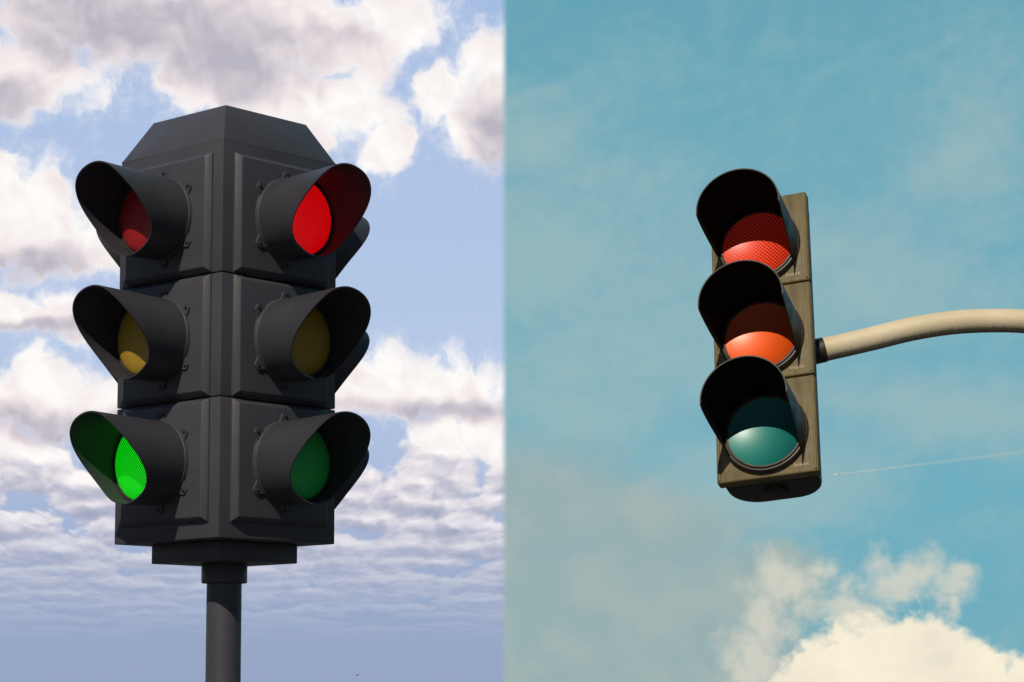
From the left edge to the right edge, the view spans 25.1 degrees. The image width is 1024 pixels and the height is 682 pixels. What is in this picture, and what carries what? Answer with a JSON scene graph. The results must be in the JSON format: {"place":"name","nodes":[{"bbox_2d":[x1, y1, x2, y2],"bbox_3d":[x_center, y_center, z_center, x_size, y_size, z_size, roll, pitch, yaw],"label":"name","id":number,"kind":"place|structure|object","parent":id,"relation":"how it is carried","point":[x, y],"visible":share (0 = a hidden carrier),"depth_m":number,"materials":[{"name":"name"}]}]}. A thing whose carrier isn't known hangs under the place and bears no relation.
{"place":"outdoors","nodes":[
{"label":"outdoors","id":0,"kind":"place"},
{"bbox_2d":[69,105,370,681],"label":"four way traffic light","id":1,"kind":"object","parent":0,"point":[223,332],"visible":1,"depth_m":6.54,"materials":[{"name":"grey paint"}]},
{"bbox_2d":[96,230,119,267],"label":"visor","id":2,"kind":"structure","parent":1,"relation":"in","point":[116,257],"depth_m":6.99,"materials":[{"name":"grey paint"}]},
{"bbox_2d":[69,398,209,527],"bbox_3d":[-1.073,0.334,6.450,0.368,0.345,0.284,-8,-11,40],"label":"door panel","id":3,"kind":"structure","parent":1,"relation":"in","point":[153,461],"depth_m":6.45,"materials":[{"name":"grey paint"}]},
{"bbox_2d":[72,274,211,406],"bbox_3d":[-1.076,-0.014,6.503,0.368,0.345,0.284,-8,-11,40],"label":"door panel","id":4,"kind":"structure","parent":1,"relation":"in","point":[156,338],"depth_m":6.51,"materials":[{"name":"grey paint"}]},
{"bbox_2d":[75,152,213,286],"bbox_3d":[-1.079,-0.362,6.555,0.368,0.345,0.284,-8,-11,40],"label":"door panel","id":5,"kind":"structure","parent":1,"relation":"in","point":[158,217],"depth_m":6.56,"materials":[{"name":"grey paint"}]},
{"bbox_2d":[230,398,370,527],"bbox_3d":[-0.562,0.336,6.484,0.284,0.345,0.368,-8,-11,40],"label":"door panel","id":6,"kind":"structure","parent":1,"relation":"in","point":[287,462],"depth_m":6.48,"materials":[{"name":"grey paint"}]},
{"bbox_2d":[231,274,370,406],"bbox_3d":[-0.564,-0.013,6.538,0.284,0.345,0.368,-8,-11,40],"label":"door panel","id":7,"kind":"structure","parent":1,"relation":"in","point":[288,340],"depth_m":6.53,"materials":[{"name":"grey paint"}]},
{"bbox_2d":[233,152,370,287],"bbox_3d":[-0.565,-0.360,6.590,0.284,0.345,0.368,-8,-11,40],"label":"door panel","id":8,"kind":"structure","parent":1,"relation":"in","point":[288,220],"depth_m":6.59,"materials":[{"name":"grey paint"}]},
{"bbox_2d":[334,450,368,509],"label":"door panel","id":9,"kind":"structure","parent":1,"relation":"in","point":[360,469],"depth_m":6.94,"materials":[{"name":"grey paint"}]},
{"bbox_2d":[335,332,369,392],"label":"door panel","id":10,"kind":"structure","parent":1,"relation":"in","point":[356,356],"depth_m":6.99,"materials":[{"name":"grey paint"}]},
{"bbox_2d":[336,217,369,277],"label":"door panel","id":11,"kind":"structure","parent":1,"relation":"in","point":[359,235],"depth_m":7.04,"materials":[{"name":"grey paint"}]},
{"bbox_2d":[0,0,1023,681],"bbox_3d":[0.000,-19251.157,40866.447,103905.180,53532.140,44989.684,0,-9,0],"label":"sky","id":12,"kind":"structure","parent":0,"point":[536,492],"depth_m":59310.08,"materials":[{"name":"blue"}]},
{"bbox_2d":[815,309,1023,363],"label":"curved mast arm","id":13,"kind":"object","parent":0,"point":[876,337],"visible":0.98,"depth_m":6.62},
{"bbox_2d":[696,168,821,501],"bbox_3d":[0.699,-0.035,6.519,0.288,0.911,0.405,-9,-31,18],"label":"hanging traffic light","id":14,"kind":"object","parent":13,"relation":"attached to","point":[759,400],"visible":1,"depth_m":6.47,"materials":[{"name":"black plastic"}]},
{"bbox_2d":[696,168,811,284],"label":"door panel","id":15,"kind":"structure","parent":14,"relation":"in","point":[742,213],"depth_m":6.66,"materials":[{"name":"black plastic"}]},
{"bbox_2d":[698,260,816,378],"bbox_3d":[0.676,-0.068,6.468,0.288,0.298,0.276,-9,-31,18],"label":"door panel","id":16,"kind":"structure","parent":14,"relation":"in","point":[745,306],"depth_m":6.52,"materials":[{"name":"black plastic"}]},
{"bbox_2d":[700,355,820,487],"bbox_3d":[0.669,0.197,6.321,0.288,0.298,0.276,-9,-31,18],"label":"door panel","id":17,"kind":"structure","parent":14,"relation":"in","point":[764,423],"depth_m":6.37,"materials":[{"name":"black plastic"}]}
]}

